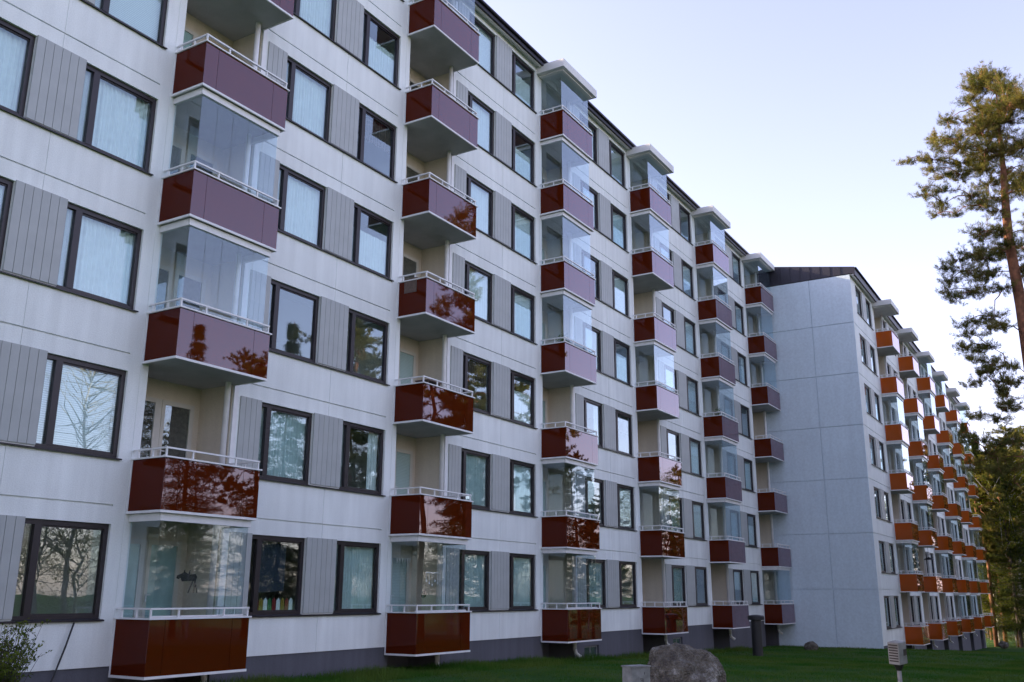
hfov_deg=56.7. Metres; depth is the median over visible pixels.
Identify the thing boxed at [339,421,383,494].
window
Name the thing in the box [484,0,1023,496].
sky
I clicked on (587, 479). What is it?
window
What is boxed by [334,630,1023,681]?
lawn
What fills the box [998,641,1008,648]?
boulder
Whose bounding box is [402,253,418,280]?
balcony door
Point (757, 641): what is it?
ventilation pipe
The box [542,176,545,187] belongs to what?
balcony door
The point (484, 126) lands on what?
window
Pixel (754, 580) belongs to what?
window
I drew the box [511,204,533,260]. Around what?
window
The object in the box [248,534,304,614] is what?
window
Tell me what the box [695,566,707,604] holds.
window
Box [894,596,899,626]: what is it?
window
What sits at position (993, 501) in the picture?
birch tree
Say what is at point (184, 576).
wire ornament
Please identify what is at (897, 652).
outlet post
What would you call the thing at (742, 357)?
window
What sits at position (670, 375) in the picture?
window
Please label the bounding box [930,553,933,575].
window
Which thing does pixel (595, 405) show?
window
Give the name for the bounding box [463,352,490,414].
window
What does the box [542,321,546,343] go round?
balcony door
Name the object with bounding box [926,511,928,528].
window
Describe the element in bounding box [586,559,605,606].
window
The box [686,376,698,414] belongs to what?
window
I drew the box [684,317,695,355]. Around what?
window
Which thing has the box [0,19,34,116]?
window
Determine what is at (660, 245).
window
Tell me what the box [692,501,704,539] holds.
window
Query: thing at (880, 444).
window
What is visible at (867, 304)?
window
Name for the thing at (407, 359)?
balcony door
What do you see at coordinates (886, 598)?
window
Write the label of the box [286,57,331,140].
window
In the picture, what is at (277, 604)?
books
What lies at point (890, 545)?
window
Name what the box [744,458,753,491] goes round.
window
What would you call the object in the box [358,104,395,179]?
window
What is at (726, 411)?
window
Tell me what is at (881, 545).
window
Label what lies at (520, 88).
window
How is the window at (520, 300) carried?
in the apartment building at (228, 228)
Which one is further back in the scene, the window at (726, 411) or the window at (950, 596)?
the window at (950, 596)
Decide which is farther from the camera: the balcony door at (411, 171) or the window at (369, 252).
the balcony door at (411, 171)
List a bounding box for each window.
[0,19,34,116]
[0,177,12,267]
[12,518,108,619]
[35,353,125,457]
[56,202,141,308]
[76,64,156,171]
[94,0,167,44]
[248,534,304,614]
[258,402,311,483]
[269,279,318,362]
[277,165,325,248]
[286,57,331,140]
[293,0,336,40]
[333,541,378,612]
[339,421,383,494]
[345,309,387,383]
[351,203,391,278]
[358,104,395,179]
[361,10,398,85]
[459,549,488,609]
[461,448,489,509]
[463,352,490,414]
[464,261,491,323]
[466,175,492,236]
[468,92,493,154]
[469,14,494,75]
[509,459,534,515]
[509,553,534,608]
[510,285,533,341]
[510,370,533,426]
[511,127,533,183]
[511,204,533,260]
[512,52,533,109]
[579,113,596,162]
[580,180,597,229]
[582,250,599,299]
[583,322,600,371]
[584,398,602,446]
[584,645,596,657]
[585,476,603,525]
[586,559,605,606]
[609,141,624,186]
[611,204,626,249]
[612,270,628,316]
[614,339,629,384]
[615,410,631,455]
[617,484,634,529]
[619,561,636,606]
[657,184,668,201]
[659,242,671,263]
[662,303,674,326]
[664,365,676,392]
[666,429,679,461]
[669,496,682,531]
[671,565,685,605]
[679,204,690,242]
[681,260,693,297]
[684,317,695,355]
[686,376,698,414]
[689,438,701,476]
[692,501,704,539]
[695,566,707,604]
[715,237,723,250]
[718,289,726,304]
[721,342,729,360]
[723,395,733,418]
[727,452,736,477]
[730,510,739,540]
[732,253,740,284]
[733,569,743,603]
[734,301,743,333]
[737,352,746,384]
[740,404,749,437]
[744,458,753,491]
[747,514,756,546]
[750,570,759,603]
[855,287,861,315]
[859,334,866,364]
[864,384,870,413]
[865,299,871,326]
[869,435,875,465]
[870,346,875,373]
[874,393,880,421]
[874,487,880,518]
[878,540,885,572]
[879,442,884,470]
[884,492,889,521]
[884,596,890,627]
[889,543,894,573]
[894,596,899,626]
[896,453,899,471]
[900,499,904,521]
[905,547,909,573]
[907,503,911,521]
[910,596,914,621]
[916,596,921,621]
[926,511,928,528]
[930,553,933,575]
[935,596,938,618]
[946,557,949,577]
[950,596,953,616]
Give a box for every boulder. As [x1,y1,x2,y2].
[647,643,726,681]
[804,641,818,649]
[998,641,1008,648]
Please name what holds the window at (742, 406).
in the apartment building at (228, 228)
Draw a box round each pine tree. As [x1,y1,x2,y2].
[891,58,1023,479]
[966,454,1015,641]
[966,455,1013,646]
[968,441,1023,646]
[986,423,1023,529]
[994,427,1023,537]
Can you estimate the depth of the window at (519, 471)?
29.58 m
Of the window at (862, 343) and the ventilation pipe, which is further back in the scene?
the window at (862, 343)
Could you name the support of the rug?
hanging from the apartment building at (228, 228)
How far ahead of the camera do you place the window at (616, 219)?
38.81 m
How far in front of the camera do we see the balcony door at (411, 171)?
28.01 m
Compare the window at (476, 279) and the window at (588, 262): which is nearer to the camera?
the window at (476, 279)
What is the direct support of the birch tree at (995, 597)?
on the lawn at (1012, 647)
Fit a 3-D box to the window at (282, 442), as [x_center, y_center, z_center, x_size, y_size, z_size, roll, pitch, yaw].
[-5.084,2.287,20.931,0.187,1.630,1.630,-9,-17,30]
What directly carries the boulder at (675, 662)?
on the lawn at (1012, 647)
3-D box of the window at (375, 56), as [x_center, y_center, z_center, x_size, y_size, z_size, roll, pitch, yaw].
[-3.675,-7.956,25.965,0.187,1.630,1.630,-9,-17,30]
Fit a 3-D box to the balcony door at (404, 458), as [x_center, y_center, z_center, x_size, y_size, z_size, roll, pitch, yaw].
[-3.180,3.942,25.305,0.090,2.200,1.660,-9,-17,30]
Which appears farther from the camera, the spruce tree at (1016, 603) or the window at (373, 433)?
the spruce tree at (1016, 603)
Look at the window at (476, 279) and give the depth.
28.97 m
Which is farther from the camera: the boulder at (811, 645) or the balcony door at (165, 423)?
the boulder at (811, 645)
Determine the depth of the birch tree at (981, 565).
93.85 m
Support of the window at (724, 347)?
in the apartment building at (228, 228)
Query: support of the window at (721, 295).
in the apartment building at (228, 228)
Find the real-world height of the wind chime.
0.340 m
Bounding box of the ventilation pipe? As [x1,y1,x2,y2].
[747,615,763,655]
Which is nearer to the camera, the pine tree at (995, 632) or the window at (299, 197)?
the window at (299, 197)
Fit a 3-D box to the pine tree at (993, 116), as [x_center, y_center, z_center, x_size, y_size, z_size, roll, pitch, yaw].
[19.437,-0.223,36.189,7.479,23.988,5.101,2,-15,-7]
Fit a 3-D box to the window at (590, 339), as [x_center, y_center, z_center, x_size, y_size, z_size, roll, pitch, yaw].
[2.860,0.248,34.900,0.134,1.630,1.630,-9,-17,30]
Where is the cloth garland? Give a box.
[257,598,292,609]
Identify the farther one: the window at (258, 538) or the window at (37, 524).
the window at (258, 538)
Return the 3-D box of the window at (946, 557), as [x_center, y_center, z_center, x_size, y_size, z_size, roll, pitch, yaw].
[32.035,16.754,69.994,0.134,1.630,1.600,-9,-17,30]
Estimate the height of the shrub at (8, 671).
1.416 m
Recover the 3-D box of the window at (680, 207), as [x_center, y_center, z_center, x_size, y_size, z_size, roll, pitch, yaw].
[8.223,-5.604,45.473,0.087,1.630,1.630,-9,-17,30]
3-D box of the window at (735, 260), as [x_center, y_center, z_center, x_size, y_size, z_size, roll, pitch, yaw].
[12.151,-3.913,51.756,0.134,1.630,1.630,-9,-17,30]
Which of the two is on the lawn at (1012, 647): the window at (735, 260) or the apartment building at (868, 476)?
the apartment building at (868, 476)
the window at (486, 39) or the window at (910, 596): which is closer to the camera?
the window at (486, 39)
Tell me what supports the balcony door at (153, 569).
in the apartment building at (228, 228)
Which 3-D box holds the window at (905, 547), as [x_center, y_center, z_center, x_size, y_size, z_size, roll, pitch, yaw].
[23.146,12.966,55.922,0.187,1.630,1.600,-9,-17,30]
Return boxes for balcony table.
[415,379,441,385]
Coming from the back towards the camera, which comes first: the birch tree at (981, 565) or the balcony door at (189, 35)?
the birch tree at (981, 565)
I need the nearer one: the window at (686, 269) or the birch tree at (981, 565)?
the window at (686, 269)
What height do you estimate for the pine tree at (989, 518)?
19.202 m
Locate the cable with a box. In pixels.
[50,622,74,681]
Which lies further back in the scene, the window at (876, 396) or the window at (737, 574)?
the window at (876, 396)
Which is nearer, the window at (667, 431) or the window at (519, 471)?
the window at (519, 471)
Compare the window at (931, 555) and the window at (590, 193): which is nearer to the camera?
the window at (590, 193)
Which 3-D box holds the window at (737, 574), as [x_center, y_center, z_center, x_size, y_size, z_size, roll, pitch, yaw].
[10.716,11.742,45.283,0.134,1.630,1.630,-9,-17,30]
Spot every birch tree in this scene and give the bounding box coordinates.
[968,446,1023,611]
[969,457,1023,588]
[970,454,1022,640]
[978,488,1006,641]
[979,504,1023,595]
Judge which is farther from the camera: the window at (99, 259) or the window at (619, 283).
the window at (619, 283)
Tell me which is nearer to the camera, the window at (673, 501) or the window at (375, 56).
the window at (375, 56)
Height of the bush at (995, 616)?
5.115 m
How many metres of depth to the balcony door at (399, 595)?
25.08 m
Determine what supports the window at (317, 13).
in the apartment building at (228, 228)
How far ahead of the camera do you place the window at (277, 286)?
21.51 m
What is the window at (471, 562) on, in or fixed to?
in the apartment building at (228, 228)
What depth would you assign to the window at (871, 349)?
55.36 m
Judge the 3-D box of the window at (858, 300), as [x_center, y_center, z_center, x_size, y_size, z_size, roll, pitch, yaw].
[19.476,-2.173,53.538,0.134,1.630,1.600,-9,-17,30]
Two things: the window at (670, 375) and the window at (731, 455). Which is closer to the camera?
the window at (670, 375)
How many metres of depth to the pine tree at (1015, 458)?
91.03 m
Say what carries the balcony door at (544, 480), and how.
in the apartment building at (228, 228)
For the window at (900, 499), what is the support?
in the apartment building at (868, 476)
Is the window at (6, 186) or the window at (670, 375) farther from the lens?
the window at (670, 375)
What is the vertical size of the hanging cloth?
1.050 m
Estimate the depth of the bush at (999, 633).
89.85 m
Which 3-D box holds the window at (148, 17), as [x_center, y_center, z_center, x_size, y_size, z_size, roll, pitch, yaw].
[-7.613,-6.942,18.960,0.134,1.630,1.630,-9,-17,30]
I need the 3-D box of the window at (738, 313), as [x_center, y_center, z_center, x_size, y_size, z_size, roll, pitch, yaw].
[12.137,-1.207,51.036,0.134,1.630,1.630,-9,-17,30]
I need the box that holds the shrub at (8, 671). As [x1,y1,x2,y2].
[0,617,51,681]
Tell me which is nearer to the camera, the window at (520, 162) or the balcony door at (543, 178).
the window at (520, 162)
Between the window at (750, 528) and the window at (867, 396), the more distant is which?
the window at (867, 396)
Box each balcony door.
[123,539,181,617]
[140,396,194,458]
[155,264,205,311]
[170,141,216,176]
[183,26,205,48]
[390,554,409,611]
[394,448,412,494]
[398,348,415,384]
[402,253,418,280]
[406,163,421,181]
[409,77,420,89]
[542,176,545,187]
[542,247,545,263]
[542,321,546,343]
[543,398,546,427]
[543,479,546,515]
[543,563,547,607]
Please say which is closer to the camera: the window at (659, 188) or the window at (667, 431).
the window at (667, 431)
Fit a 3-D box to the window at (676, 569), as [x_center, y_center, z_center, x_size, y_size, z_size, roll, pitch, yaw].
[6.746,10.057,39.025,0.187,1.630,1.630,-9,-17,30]
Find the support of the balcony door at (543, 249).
in the apartment building at (228, 228)
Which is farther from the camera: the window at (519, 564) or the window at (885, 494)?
the window at (885, 494)
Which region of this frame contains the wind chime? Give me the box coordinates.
[425,572,438,585]
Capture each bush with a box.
[982,590,1012,643]
[986,613,1005,643]
[997,614,1023,646]
[1001,611,1023,646]
[1005,594,1023,637]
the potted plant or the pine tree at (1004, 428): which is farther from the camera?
the pine tree at (1004, 428)
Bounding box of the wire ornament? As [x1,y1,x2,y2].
[176,570,197,592]
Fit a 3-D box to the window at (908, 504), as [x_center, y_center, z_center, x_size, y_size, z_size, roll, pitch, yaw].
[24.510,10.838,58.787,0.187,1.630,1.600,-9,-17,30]
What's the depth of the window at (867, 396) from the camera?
52.40 m
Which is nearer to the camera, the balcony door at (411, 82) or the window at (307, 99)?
the window at (307, 99)
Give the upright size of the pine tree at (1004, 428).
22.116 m
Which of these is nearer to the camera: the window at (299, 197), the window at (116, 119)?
the window at (116, 119)
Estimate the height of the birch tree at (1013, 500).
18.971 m
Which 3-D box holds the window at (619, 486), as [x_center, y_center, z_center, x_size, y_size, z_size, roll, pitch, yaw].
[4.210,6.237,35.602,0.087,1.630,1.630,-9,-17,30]
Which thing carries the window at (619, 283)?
in the apartment building at (228, 228)
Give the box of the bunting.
[396,557,410,562]
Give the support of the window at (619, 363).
in the apartment building at (228, 228)
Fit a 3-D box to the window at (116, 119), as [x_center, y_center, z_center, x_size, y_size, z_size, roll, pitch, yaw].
[-7.649,-4.232,18.254,0.187,1.630,1.630,-9,-17,30]
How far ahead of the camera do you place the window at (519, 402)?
30.21 m
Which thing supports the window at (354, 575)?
in the apartment building at (228, 228)
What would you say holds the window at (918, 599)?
in the apartment building at (868, 476)
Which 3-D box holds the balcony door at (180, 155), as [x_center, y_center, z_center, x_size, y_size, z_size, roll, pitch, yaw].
[-7.118,-3.155,20.484,0.050,2.200,1.660,-9,-17,30]
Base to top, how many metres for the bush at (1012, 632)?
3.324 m
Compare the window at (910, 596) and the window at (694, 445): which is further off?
the window at (910, 596)
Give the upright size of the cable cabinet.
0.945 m
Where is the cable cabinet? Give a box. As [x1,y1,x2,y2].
[621,664,650,681]
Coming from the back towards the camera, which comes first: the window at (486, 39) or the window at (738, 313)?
the window at (738, 313)
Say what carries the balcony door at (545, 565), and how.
in the apartment building at (228, 228)
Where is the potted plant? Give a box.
[555,329,573,342]
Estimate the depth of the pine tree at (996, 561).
91.70 m
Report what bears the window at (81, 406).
in the apartment building at (228, 228)
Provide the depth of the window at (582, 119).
37.60 m
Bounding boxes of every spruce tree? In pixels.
[966,439,1022,614]
[986,461,1023,647]
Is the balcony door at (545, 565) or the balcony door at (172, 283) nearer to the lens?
the balcony door at (172, 283)
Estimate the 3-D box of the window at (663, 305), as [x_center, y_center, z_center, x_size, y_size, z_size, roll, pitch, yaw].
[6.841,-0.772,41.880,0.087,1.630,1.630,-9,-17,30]
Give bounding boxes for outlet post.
[887,640,907,681]
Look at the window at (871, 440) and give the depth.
51.69 m
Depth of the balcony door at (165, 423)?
19.35 m
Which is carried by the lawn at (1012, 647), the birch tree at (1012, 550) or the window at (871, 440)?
the birch tree at (1012, 550)
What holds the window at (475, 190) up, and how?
in the apartment building at (228, 228)
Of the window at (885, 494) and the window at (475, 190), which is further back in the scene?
the window at (885, 494)
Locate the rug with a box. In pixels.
[404,277,417,293]
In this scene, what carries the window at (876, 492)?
in the apartment building at (868, 476)
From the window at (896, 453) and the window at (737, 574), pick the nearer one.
the window at (737, 574)
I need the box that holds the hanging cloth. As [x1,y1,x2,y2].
[259,542,285,592]
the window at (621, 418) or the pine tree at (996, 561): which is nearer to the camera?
the window at (621, 418)
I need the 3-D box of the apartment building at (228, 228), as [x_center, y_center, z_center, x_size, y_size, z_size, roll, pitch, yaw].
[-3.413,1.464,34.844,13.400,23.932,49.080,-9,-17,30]
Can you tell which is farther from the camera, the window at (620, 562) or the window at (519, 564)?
the window at (620, 562)
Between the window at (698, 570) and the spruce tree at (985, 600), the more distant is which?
the spruce tree at (985, 600)
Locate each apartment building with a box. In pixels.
[0,0,795,681]
[757,267,993,650]
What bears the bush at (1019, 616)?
on the lawn at (1012, 647)
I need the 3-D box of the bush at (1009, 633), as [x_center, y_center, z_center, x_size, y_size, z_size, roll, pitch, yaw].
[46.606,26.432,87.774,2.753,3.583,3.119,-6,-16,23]
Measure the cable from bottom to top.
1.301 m
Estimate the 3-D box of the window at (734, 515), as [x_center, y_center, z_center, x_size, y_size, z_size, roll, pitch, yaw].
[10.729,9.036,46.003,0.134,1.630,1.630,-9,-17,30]
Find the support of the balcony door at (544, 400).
in the apartment building at (228, 228)
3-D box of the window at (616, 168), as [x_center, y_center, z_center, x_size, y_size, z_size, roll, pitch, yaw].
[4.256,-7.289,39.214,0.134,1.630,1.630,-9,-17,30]
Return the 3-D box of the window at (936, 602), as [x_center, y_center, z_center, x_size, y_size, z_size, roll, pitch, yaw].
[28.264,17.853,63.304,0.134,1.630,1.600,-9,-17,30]
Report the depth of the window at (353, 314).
23.66 m
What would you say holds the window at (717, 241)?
in the apartment building at (228, 228)
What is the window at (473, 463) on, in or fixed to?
in the apartment building at (228, 228)

